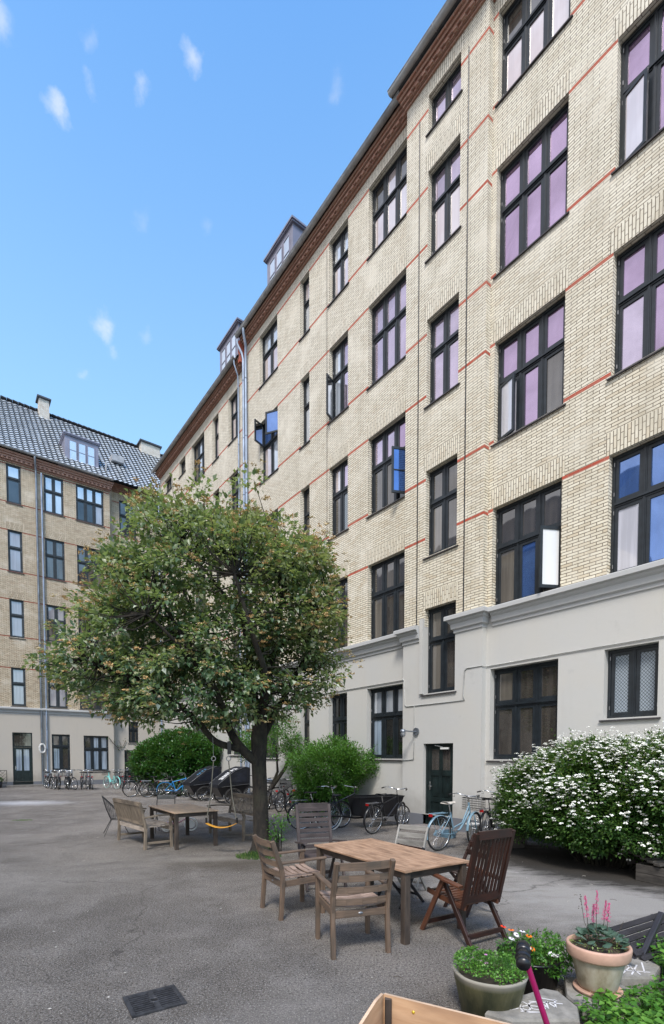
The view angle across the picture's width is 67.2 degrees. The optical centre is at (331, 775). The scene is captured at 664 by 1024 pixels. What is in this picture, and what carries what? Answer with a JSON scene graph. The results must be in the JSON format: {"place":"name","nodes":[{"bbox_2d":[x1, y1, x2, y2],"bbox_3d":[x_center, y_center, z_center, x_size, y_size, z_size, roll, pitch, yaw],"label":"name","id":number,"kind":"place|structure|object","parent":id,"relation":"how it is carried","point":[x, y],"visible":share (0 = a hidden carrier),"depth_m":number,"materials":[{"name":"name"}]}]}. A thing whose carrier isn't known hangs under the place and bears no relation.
{"place":"outdoors","nodes":[
{"label":"outdoors","id":0,"kind":"place"},
{"bbox_2d":[0,394,162,787],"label":"apartment building","id":1,"kind":"structure","parent":0,"point":[64,482],"depth_m":31.06,"materials":[{"name":"brick"}]},
{"bbox_2d":[6,463,20,505],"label":"window","id":2,"kind":"structure","parent":1,"relation":"in","point":[13,473],"depth_m":29.52,"materials":[{"name":"glass"}]},
{"bbox_2d":[7,529,22,573],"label":"window","id":3,"kind":"structure","parent":1,"relation":"in","point":[15,554],"depth_m":29.68,"materials":[{"name":"glass"}]},
{"bbox_2d":[9,599,25,639],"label":"window","id":4,"kind":"structure","parent":1,"relation":"in","point":[16,607],"depth_m":29.84,"materials":[{"name":"glass"}]},
{"bbox_2d":[11,667,25,706],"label":"window","id":5,"kind":"structure","parent":1,"relation":"in","point":[18,679],"depth_m":29.99,"materials":[{"name":"glass"}]},
{"bbox_2d":[12,732,32,784],"bbox_3d":[-18.699,-1.019,30.208,1.030,3.160,0.109,-2,3,-37],"label":"door","id":6,"kind":"structure","parent":1,"relation":"in","point":[21,742],"depth_m":30.21,"materials":[{"name":"green paint"}]},
{"bbox_2d":[43,474,63,516],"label":"window","id":7,"kind":"structure","parent":1,"relation":"in","point":[53,487],"depth_m":30.76,"materials":[{"name":"glass"}]},
{"bbox_2d":[45,538,64,581],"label":"window","id":8,"kind":"structure","parent":1,"relation":"in","point":[54,550],"depth_m":30.92,"materials":[{"name":"blue glass"}]},
{"bbox_2d":[46,605,65,642],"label":"window","id":9,"kind":"structure","parent":1,"relation":"in","point":[53,613],"depth_m":31.01,"materials":[{"name":"glass"}]},
{"bbox_2d":[48,672,67,708],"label":"window","id":10,"kind":"structure","parent":1,"relation":"in","point":[55,698],"depth_m":31.21,"materials":[{"name":"glass"}]},
{"bbox_2d":[52,734,69,769],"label":"window","id":11,"kind":"structure","parent":1,"relation":"in","point":[60,743],"depth_m":31.45,"materials":[{"name":"glass"}]},
{"bbox_2d":[76,484,104,527],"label":"window","id":12,"kind":"structure","parent":1,"relation":"in","point":[89,502],"depth_m":32.02,"materials":[{"name":"blue glass"}]},
{"bbox_2d":[77,545,104,586],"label":"window","id":13,"kind":"structure","parent":1,"relation":"in","point":[80,565],"depth_m":31.96,"materials":[{"name":"glass"}]},
{"bbox_2d":[79,674,105,710],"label":"window","id":14,"kind":"structure","parent":1,"relation":"in","point":[97,707],"depth_m":32.40,"materials":[{"name":"glass"}]},
{"bbox_2d":[84,736,109,771],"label":"window","id":15,"kind":"structure","parent":1,"relation":"in","point":[96,757],"depth_m":32.73,"materials":[{"name":"black glass"}]},
{"bbox_2d":[119,501,135,538],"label":"window","id":16,"kind":"structure","parent":1,"relation":"in","point":[122,512],"depth_m":33.78,"materials":[{"name":"glass"}]},
{"bbox_2d":[124,750,137,781],"bbox_3d":[-13.823,-0.634,34.545,1.030,2.250,0.138,-2,3,-37],"label":"door","id":17,"kind":"structure","parent":1,"relation":"in","point":[126,756],"depth_m":34.42,"materials":[{"name":"green paint"}]},
{"bbox_2d":[128,722,137,743],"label":"window","id":18,"kind":"structure","parent":1,"relation":"in","point":[133,731],"depth_m":34.55,"materials":[{"name":"glass"}]},
{"bbox_2d":[0,0,445,453],"label":"sky","id":19,"kind":"structure","parent":0,"point":[154,154],"materials":[{"name":"blue"}]},
{"bbox_2d":[235,850,281,859],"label":"grass","id":20,"kind":"structure","parent":0,"point":[253,855],"depth_m":9.07,"materials":[{"name":"green plant"}]},
{"bbox_2d":[0,780,663,1023],"bbox_3d":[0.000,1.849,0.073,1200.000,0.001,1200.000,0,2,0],"label":"ground","id":21,"kind":"structure","parent":0,"point":[177,927],"depth_m":5.62,"materials":[{"name":"grey asphalt"}]},
{"bbox_2d":[102,769,120,788],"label":"bicycle","id":22,"kind":"object","parent":21,"relation":"on","point":[113,782],"visible":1,"depth_m":28.46,"materials":[{"name":"green paint"}]},
{"bbox_2d":[102,796,128,836],"bbox_3d":[-5.075,0.923,11.817,0.679,0.934,0.780,-1,3,-26],"label":"wire chair","id":23,"kind":"object","parent":21,"relation":"on","point":[107,810],"visible":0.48,"depth_m":11.66,"materials":[{"name":"black paint"}]},
{"bbox_2d":[112,798,172,849],"bbox_3d":[-3.997,0.965,10.551,0.729,0.944,1.585,-2,3,-41],"label":"garden bench","id":24,"kind":"object","parent":21,"relation":"on","point":[129,812],"visible":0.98,"depth_m":10.22,"materials":[{"name":"brown wood"}]},
{"bbox_2d":[122,773,162,796],"bbox_3d":[-8.610,0.413,22.753,1.787,1.095,0.642,-1,0,-31],"label":"bicycle","id":25,"kind":"object","parent":21,"relation":"on","point":[130,788],"visible":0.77,"depth_m":22.55,"materials":[{"name":"black paint"}]},
{"bbox_2d":[122,984,186,1018],"bbox_3d":[-1.340,1.696,3.770,0.390,0.015,0.350,-1,3,-33],"label":"drain grate","id":26,"kind":"object","parent":21,"relation":"on","point":[144,1003],"visible":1,"depth_m":3.75,"materials":[{"name":"metal"}]},
{"bbox_2d":[139,772,180,796],"bbox_3d":[-7.736,0.425,22.449,1.787,1.095,0.642,-1,6,-20],"label":"bicycle","id":27,"kind":"object","parent":21,"relation":"on","point":[156,786],"visible":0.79,"depth_m":22.36,"materials":[{"name":"black paint"}]},
{"bbox_2d":[155,795,175,833],"bbox_3d":[-4.052,0.929,12.155,0.440,0.902,0.476,0,2,-12],"label":"folding chair","id":28,"kind":"object","parent":21,"relation":"on","point":[166,797],"visible":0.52,"depth_m":12.28,"materials":[{"name":"black paint"}]},
{"bbox_2d":[125,725,221,795],"bbox_3d":[-7.320,-0.713,23.486,4.884,3.508,2.880,0,2,0],"label":"shrub","id":29,"kind":"object","parent":21,"relation":"on","point":[168,753],"visible":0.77,"depth_m":22.89,"materials":[{"name":"green plant"}]},
{"bbox_2d":[157,773,194,796],"bbox_3d":[-6.841,0.437,22.153,1.787,1.095,0.642,-1,6,-13],"label":"bicycle","id":30,"kind":"object","parent":21,"relation":"on","point":[169,784],"visible":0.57,"depth_m":22.08,"materials":[{"name":"blue paint"}]},
{"bbox_2d":[162,817,197,831],"bbox_3d":[-3.730,1.101,12.304,0.840,0.532,0.360,0,2,-3],"label":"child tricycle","id":31,"kind":"object","parent":21,"relation":"on","point":[191,823],"visible":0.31,"depth_m":12.30,"materials":[{"name":"grey plastic"}]},
{"bbox_2d":[149,803,218,849],"bbox_3d":[-3.220,1.058,10.750,0.920,0.740,1.780,-2,3,-36],"label":"garden table","id":32,"kind":"object","parent":21,"relation":"on","point":[185,810],"visible":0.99,"depth_m":10.29,"materials":[{"name":"brown wood"}]},
{"bbox_2d":[21,459,364,852],"bbox_3d":[-2.591,-2.111,9.595,6.399,7.265,4.115,0,2,0],"label":"tree","id":33,"kind":"object","parent":21,"relation":"on","point":[276,559],"visible":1,"depth_m":8.77,"materials":[{"name":"green plant"}]},
{"bbox_2d":[205,741,237,827],"bbox_3d":[-2.060,0.129,9.292,0.606,1.689,0.130,0,2,0],"label":"swing","id":34,"kind":"object","parent":33,"relation":"hanging from","point":[228,753],"visible":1,"depth_m":9.28,"materials":[{"name":"plastic"}]},
{"bbox_2d":[151,317,268,797],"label":"apartment building","id":35,"kind":"structure","parent":21,"relation":"on","point":[209,435],"depth_m":23.41,"materials":[{"name":"brick"}]},
{"bbox_2d":[191,436,204,487],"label":"window","id":36,"kind":"structure","parent":35,"relation":"in","point":[199,448],"depth_m":25.00,"materials":[{"name":"glass"}]},
{"bbox_2d":[211,418,218,463],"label":"window","id":37,"kind":"structure","parent":35,"relation":"in","point":[216,422],"depth_m":23.39,"materials":[{"name":"glass"}]},
{"bbox_2d":[227,393,237,445],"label":"window","id":38,"kind":"structure","parent":35,"relation":"in","point":[234,402],"depth_m":21.94,"materials":[{"name":"glass"}]},
{"bbox_2d":[232,473,237,511],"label":"window","id":39,"kind":"structure","parent":35,"relation":"in","point":[235,494],"depth_m":22.05,"materials":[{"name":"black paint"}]},
{"bbox_2d":[183,766,238,800],"bbox_3d":[-4.873,0.318,21.261,2.713,1.471,1.111,-2,3,-35],"label":"cargo trike","id":40,"kind":"object","parent":21,"relation":"on","point":[197,782],"visible":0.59,"depth_m":20.55,"materials":[{"name":"black fabric"}]},
{"bbox_2d":[209,766,251,804],"bbox_3d":[-3.485,0.368,19.978,2.713,1.471,1.111,-2,3,-37],"label":"cargo trike","id":41,"kind":"object","parent":21,"relation":"on","point":[240,781],"visible":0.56,"depth_m":19.31,"materials":[{"name":"black fabric"}]},
{"bbox_2d":[207,793,268,840],"bbox_3d":[-2.203,0.923,11.610,0.729,0.944,1.585,-2,3,-41],"label":"chair","id":42,"kind":"object","parent":21,"relation":"on","point":[229,816],"visible":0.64,"depth_m":11.81,"materials":[{"name":"brown wood"}]},
{"bbox_2d":[226,709,311,808],"bbox_3d":[-2.079,-0.565,17.375,3.233,3.525,2.107,0,2,0],"label":"tree","id":43,"kind":"object","parent":21,"relation":"on","point":[246,742],"visible":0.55,"depth_m":17.34,"materials":[{"name":"green plant"}]},
{"bbox_2d":[267,777,290,808],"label":"bicycle","id":44,"kind":"object","parent":21,"relation":"on","point":[270,794],"visible":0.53,"depth_m":17.51,"materials":[{"name":"grey paint"}]},
{"bbox_2d":[267,812,295,851],"bbox_3d":[-1.012,1.091,9.459,0.550,0.779,0.495,2,3,35],"label":"sapling","id":45,"kind":"object","parent":21,"relation":"on","point":[278,845],"visible":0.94,"depth_m":9.45,"materials":[{"name":"green plant"}]},
{"bbox_2d":[274,779,297,811],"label":"bicycle","id":46,"kind":"object","parent":21,"relation":"on","point":[284,795],"visible":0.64,"depth_m":16.57,"materials":[{"name":"black paint"}]},
{"bbox_2d":[252,834,326,920],"bbox_3d":[-0.516,1.164,5.954,0.707,0.910,0.595,-1,3,-30],"label":"armchair","id":47,"kind":"object","parent":21,"relation":"on","point":[301,871],"visible":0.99,"depth_m":5.83,"materials":[{"name":"brown wood"}]},
{"bbox_2d":[287,786,351,828],"bbox_3d":[-0.273,0.808,12.639,1.781,1.095,0.638,-1,0,-21],"label":"bicycle","id":48,"kind":"object","parent":21,"relation":"on","point":[333,801],"visible":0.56,"depth_m":12.72,"materials":[{"name":"black paint"}]},
{"bbox_2d":[295,803,346,891],"bbox_3d":[-0.179,1.004,7.225,0.640,1.154,0.769,-1,2,-18],"label":"folding armchair","id":49,"kind":"object","parent":21,"relation":"on","point":[302,843],"visible":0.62,"depth_m":7.47,"materials":[{"name":"brown wood"}]},
{"bbox_2d":[281,732,381,818],"bbox_3d":[0.033,0.015,14.899,3.191,2.659,2.203,0,2,0],"label":"shrub","id":50,"kind":"object","parent":21,"relation":"on","point":[343,766],"visible":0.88,"depth_m":14.59,"materials":[{"name":"green plant"}]},
{"bbox_2d":[314,858,395,959],"bbox_3d":[0.205,1.208,4.830,0.595,0.910,0.707,-1,2,-17],"label":"armchair","id":51,"kind":"object","parent":21,"relation":"on","point":[365,896],"visible":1,"depth_m":4.60,"materials":[{"name":"brown wood"}]},
{"bbox_2d":[314,785,409,829],"bbox_3d":[0.850,0.818,12.944,2.859,1.137,0.710,-1,2,-26],"label":"cargo bicycle","id":52,"kind":"object","parent":21,"relation":"on","point":[358,807],"visible":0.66,"depth_m":12.76,"materials":[{"name":"black paint"}]},
{"bbox_2d":[363,786,406,833],"bbox_3d":[1.415,0.837,12.107,0.632,1.095,1.768,7,7,44],"label":"bicycle","id":53,"kind":"object","parent":21,"relation":"on","point":[383,819],"visible":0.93,"depth_m":12.01,"materials":[{"name":"black paint"}]},
{"bbox_2d":[314,838,468,944],"bbox_3d":[0.620,1.253,5.804,0.900,0.740,1.720,-1,3,-33],"label":"garden table","id":54,"kind":"object","parent":21,"relation":"on","point":[411,863],"visible":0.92,"depth_m":5.37,"materials":[{"name":"brown wood"}]},
{"bbox_2d":[377,843,424,909],"bbox_3d":[0.866,1.254,6.309,0.490,0.722,0.444,-2,3,-39],"label":"folding chair","id":55,"kind":"object","parent":21,"relation":"on","point":[398,889],"visible":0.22,"depth_m":6.30,"materials":[{"name":"black paint"}]},
{"bbox_2d":[395,824,428,898],"bbox_3d":[1.024,1.144,6.776,0.444,0.904,0.491,1,3,33],"label":"folding chair","id":56,"kind":"object","parent":21,"relation":"on","point":[412,835],"visible":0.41,"depth_m":6.84,"materials":[{"name":"wood"}]},
{"bbox_2d":[359,993,509,1023],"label":"plywood cargo box","id":57,"kind":"object","parent":21,"relation":"on","point":[385,1008],"visible":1,"depth_m":2.22,"materials":[{"name":"brown wood"}]},
{"bbox_2d":[234,0,663,844],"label":"apartment building","id":58,"kind":"structure","parent":21,"relation":"on","point":[450,332],"depth_m":11.55,"materials":[{"name":"brick"}]},
{"bbox_2d":[254,409,278,484],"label":"window","id":59,"kind":"structure","parent":58,"relation":"in","point":[266,435],"depth_m":19.49,"materials":[{"name":"glass"}]},
{"bbox_2d":[258,320,277,389],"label":"window","id":60,"kind":"structure","parent":58,"relation":"in","point":[270,366],"depth_m":19.44,"materials":[{"name":"glass"}]},
{"bbox_2d":[266,705,278,759],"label":"window","id":61,"kind":"structure","parent":58,"relation":"in","point":[269,753],"depth_m":19.87,"materials":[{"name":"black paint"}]},
{"bbox_2d":[298,277,309,341],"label":"window","id":62,"kind":"structure","parent":58,"relation":"in","point":[306,285],"depth_m":17.44,"materials":[{"name":"glass"}]},
{"bbox_2d":[299,377,309,449],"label":"window","id":63,"kind":"structure","parent":58,"relation":"in","point":[306,383],"depth_m":17.59,"materials":[{"name":"glass"}]},
{"bbox_2d":[304,706,308,748],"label":"window","id":64,"kind":"structure","parent":58,"relation":"in","point":[306,718],"depth_m":18.04,"materials":[{"name":"glass"}]},
{"bbox_2d":[304,488,309,535],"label":"window","id":65,"kind":"structure","parent":58,"relation":"in","point":[306,493],"depth_m":17.71,"materials":[{"name":"glass"}]},
{"bbox_2d":[326,336,348,424],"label":"window","id":66,"kind":"structure","parent":58,"relation":"in","point":[337,387],"depth_m":16.05,"materials":[{"name":"grey glass"}]},
{"bbox_2d":[327,225,348,307],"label":"window","id":67,"kind":"structure","parent":58,"relation":"in","point":[340,247],"depth_m":15.87,"materials":[{"name":"grey glass"}]},
{"bbox_2d":[327,459,348,540],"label":"window","id":68,"kind":"structure","parent":58,"relation":"in","point":[340,473],"depth_m":16.16,"materials":[{"name":"grey glass"}]},
{"bbox_2d":[333,693,346,745],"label":"window","id":69,"kind":"structure","parent":58,"relation":"in","point":[339,701],"depth_m":16.46,"materials":[{"name":"glass"}]},
{"bbox_2d":[333,578,347,649],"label":"window","id":70,"kind":"structure","parent":58,"relation":"in","point":[343,582],"depth_m":16.18,"materials":[{"name":"glass"}]},
{"bbox_2d":[365,685,402,760],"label":"window","id":71,"kind":"structure","parent":58,"relation":"in","point":[386,702],"depth_m":14.71,"materials":[{"name":"black glass"}]},
{"bbox_2d":[366,416,404,518],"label":"window","id":72,"kind":"structure","parent":58,"relation":"in","point":[388,449],"depth_m":14.41,"materials":[{"name":"glass"}]},
{"bbox_2d":[366,274,405,390],"bbox_3d":[1.623,-12.561,14.150,0.265,2.370,1.700,-2,3,-37],"label":"window","id":73,"kind":"structure","parent":58,"relation":"in","point":[389,315],"depth_m":14.27,"materials":[{"name":"purple glass"}]},
{"bbox_2d":[366,146,406,260],"bbox_3d":[1.623,-16.078,14.011,0.265,2.010,1.700,-2,3,-37],"label":"window","id":74,"kind":"structure","parent":58,"relation":"in","point":[389,197],"depth_m":14.12,"materials":[{"name":"grey glass"}]},
{"bbox_2d":[371,552,404,639],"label":"window","id":75,"kind":"structure","parent":58,"relation":"in","point":[388,576],"depth_m":14.57,"materials":[{"name":"black glass"}]},
{"bbox_2d":[421,602,456,695],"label":"window","id":76,"kind":"structure","parent":58,"relation":"in","point":[441,639],"depth_m":12.81,"materials":[{"name":"black glass"}]},
{"bbox_2d":[425,743,452,827],"bbox_3d":[2.779,0.245,12.842,0.138,2.140,0.980,-2,3,-37],"label":"door","id":77,"kind":"structure","parent":58,"relation":"in","point":[439,757],"depth_m":12.90,"materials":[{"name":"green paint"}]},
{"bbox_2d":[422,457,458,559],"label":"window","id":78,"kind":"structure","parent":58,"relation":"in","point":[443,480],"depth_m":12.64,"materials":[{"name":"glass"}]},
{"bbox_2d":[423,298,459,409],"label":"window","id":79,"kind":"structure","parent":58,"relation":"in","point":[445,328],"depth_m":12.48,"materials":[{"name":"glass"}]},
{"bbox_2d":[424,142,461,263],"bbox_3d":[2.793,-14.083,12.271,0.265,2.200,1.130,-2,3,-37],"label":"window","id":80,"kind":"structure","parent":58,"relation":"in","point":[445,214],"depth_m":12.33,"materials":[{"name":"glass"}]},
{"bbox_2d":[425,62,462,137],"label":"window","id":81,"kind":"structure","parent":58,"relation":"in","point":[451,90],"depth_m":12.22,"materials":[{"name":"glass"}]},
{"bbox_2d":[486,660,557,761],"bbox_3d":[4.267,-1.377,11.095,0.285,2.160,1.760,-2,3,-37],"label":"window","id":82,"kind":"structure","parent":58,"relation":"in","point":[525,696],"depth_m":11.19,"materials":[{"name":"black glass"}]},
{"bbox_2d":[490,296,565,447],"bbox_3d":[4.275,-8.677,10.814,0.265,2.310,1.760,-2,3,-37],"label":"window","id":83,"kind":"structure","parent":58,"relation":"in","point":[531,361],"depth_m":10.86,"materials":[{"name":"glass"}]},
{"bbox_2d":[495,481,561,604],"bbox_3d":[4.165,-4.992,10.875,0.543,2.280,1.640,-2,3,-37],"label":"window","id":84,"kind":"structure","parent":58,"relation":"in","point":[528,529],"depth_m":11.01,"materials":[{"name":"grey glass"}]},
{"bbox_2d":[492,101,569,279],"bbox_3d":[4.275,-12.424,10.667,0.265,2.370,1.760,-2,3,-37],"label":"window","id":85,"kind":"structure","parent":58,"relation":"in","point":[533,200],"depth_m":10.70,"materials":[{"name":"purple glass"}]},
{"bbox_2d":[494,0,572,108],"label":"window","id":86,"kind":"structure","parent":58,"relation":"in","point":[529,26],"depth_m":10.74,"materials":[{"name":"glass"}]},
{"bbox_2d":[599,643,660,721],"bbox_3d":[5.603,-1.718,9.326,0.285,1.380,1.050,-2,3,-37],"label":"window","id":87,"kind":"structure","parent":58,"relation":"in","point":[632,671],"depth_m":9.37,"materials":[{"name":"black paint"}]},
{"bbox_2d":[606,222,663,380],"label":"window","id":88,"kind":"structure","parent":58,"relation":"in","point":[639,323],"depth_m":9.15,"materials":[{"name":"purple glass"}]},
{"bbox_2d":[610,435,663,572],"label":"window","id":89,"kind":"structure","parent":58,"relation":"in","point":[637,508],"depth_m":9.25,"materials":[{"name":"blue glass"}]},
{"bbox_2d":[611,0,663,175],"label":"window","id":90,"kind":"structure","parent":58,"relation":"in","point":[642,54],"depth_m":8.98,"materials":[{"name":"purple glass"}]},
{"bbox_2d":[427,793,485,850],"bbox_3d":[2.532,0.917,9.975,1.777,1.095,0.675,-2,5,-37],"label":"bicycle","id":91,"kind":"object","parent":21,"relation":"on","point":[449,833],"visible":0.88,"depth_m":9.92,"materials":[{"name":"blue paint"}]},
{"bbox_2d":[420,828,515,947],"bbox_3d":[1.386,1.086,5.140,0.640,1.154,0.769,-1,3,-31],"label":"folding armchair","id":92,"kind":"object","parent":21,"relation":"on","point":[465,898],"visible":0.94,"depth_m":4.92,"materials":[{"name":"brown wood"}]},
{"bbox_2d":[443,833,497,917],"bbox_3d":[1.667,1.175,5.984,0.490,0.904,0.444,-1,2,-21],"label":"folding chair","id":93,"kind":"object","parent":21,"relation":"on","point":[467,852],"visible":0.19,"depth_m":6.11,"materials":[{"name":"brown wood"}]},
{"bbox_2d":[477,790,501,842],"bbox_3d":[3.488,0.878,10.982,0.646,1.095,1.781,-2,1,34],"label":"bicycle","id":94,"kind":"object","parent":21,"relation":"on","point":[490,824],"visible":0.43,"depth_m":10.66,"materials":[{"name":"black paint"}]},
{"bbox_2d":[452,955,527,1016],"bbox_3d":[1.130,1.548,3.582,0.518,0.325,0.525,0,2,0],"label":"stone planter","id":95,"kind":"object","parent":21,"relation":"on","point":[479,996],"visible":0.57,"depth_m":3.40,"materials":[{"name":"stone"}]},
{"bbox_2d":[452,944,527,984],"bbox_3d":[1.133,1.334,3.577,0.538,0.139,0.534,0,2,0],"label":"rockery plant","id":96,"kind":"object","parent":95,"relation":"in","point":[479,964],"visible":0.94,"depth_m":3.51,"materials":[{"name":"green plant"}]},
{"bbox_2d":[502,828,524,847],"bbox_3d":[3.750,1.276,10.308,0.430,0.334,0.530,1,2,20],"label":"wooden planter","id":97,"kind":"object","parent":21,"relation":"on","point":[516,845],"visible":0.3,"depth_m":10.03,"materials":[{"name":"wood"}]},
{"bbox_2d":[497,942,564,994],"bbox_3d":[1.600,1.565,4.045,0.510,0.255,0.510,0,2,0],"label":"plastic pot","id":98,"kind":"object","parent":21,"relation":"on","point":[544,980],"visible":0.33,"depth_m":3.83,"materials":[{"name":"black plastic"},{"name":"soil"}]},
{"bbox_2d":[494,925,574,981],"bbox_3d":[1.665,1.406,4.014,0.685,0.382,0.595,0,2,0],"label":"african daisy plant","id":99,"kind":"object","parent":98,"relation":"in","point":[551,950],"visible":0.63,"depth_m":3.95,"materials":[{"name":"green plant"}]},
{"bbox_2d":[485,989,579,1023],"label":"edging stone","id":100,"kind":"object","parent":21,"relation":"on","point":[560,1008],"visible":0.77,"depth_m":3.36,"materials":[{"name":"grey stone"}]},
{"bbox_2d":[515,940,549,1023],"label":"kick scooter","id":101,"kind":"object","parent":21,"relation":"on","point":[523,956],"visible":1,"depth_m":2.62,"materials":[{"name":"paint"}]},
{"bbox_2d":[488,720,663,869],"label":"shrub","id":102,"kind":"object","parent":21,"relation":"on","point":[582,799],"visible":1,"depth_m":7.99,"materials":[{"name":"green plant"}]},
{"bbox_2d":[564,977,643,1022],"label":"edging stone","id":103,"kind":"object","parent":21,"relation":"on","point":[571,992],"visible":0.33,"depth_m":3.62,"materials":[{"name":"stone"}]},
{"bbox_2d":[566,934,632,999],"bbox_3d":[1.980,1.425,3.719,0.440,0.360,0.440,0,2,0],"label":"terracotta pot","id":104,"kind":"object","parent":103,"relation":"on","point":[595,969],"visible":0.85,"depth_m":3.60,"materials":[{"name":"beige ceramic"}]},
{"bbox_2d":[569,890,629,952],"bbox_3d":[1.990,1.062,3.717,0.407,0.440,0.395,0,2,0],"label":"heuchera plant","id":105,"kind":"object","parent":104,"relation":"on","point":[606,931],"visible":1,"depth_m":3.71,"materials":[{"name":"green plant"}]},
{"bbox_2d":[573,931,663,1023],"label":"strawberry bed","id":106,"kind":"object","parent":21,"relation":"on","point":[653,1013],"visible":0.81,"depth_m":3.42,"materials":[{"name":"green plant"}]},
{"bbox_2d":[590,911,663,982],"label":"lounge chair","id":107,"kind":"object","parent":21,"relation":"on","point":[656,925],"visible":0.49,"depth_m":4.42,"materials":[{"name":"wood"}]},
{"bbox_2d":[620,958,660,994],"bbox_3d":[2.469,1.618,4.010,0.286,0.152,0.561,1,3,32],"label":"edging stone","id":108,"kind":"object","parent":21,"relation":"on","point":[637,971],"visible":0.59,"depth_m":3.91,"materials":[{"name":"grey stone"}]},
{"bbox_2d":[636,862,663,885],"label":"wooden planter","id":109,"kind":"object","parent":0,"point":[649,872],"visible":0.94,"depth_m":7.28,"materials":[{"name":"wood"}]},
{"bbox_2d":[628,849,663,866],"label":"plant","id":110,"kind":"object","parent":109,"relation":"on","point":[658,861],"visible":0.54,"depth_m":7.34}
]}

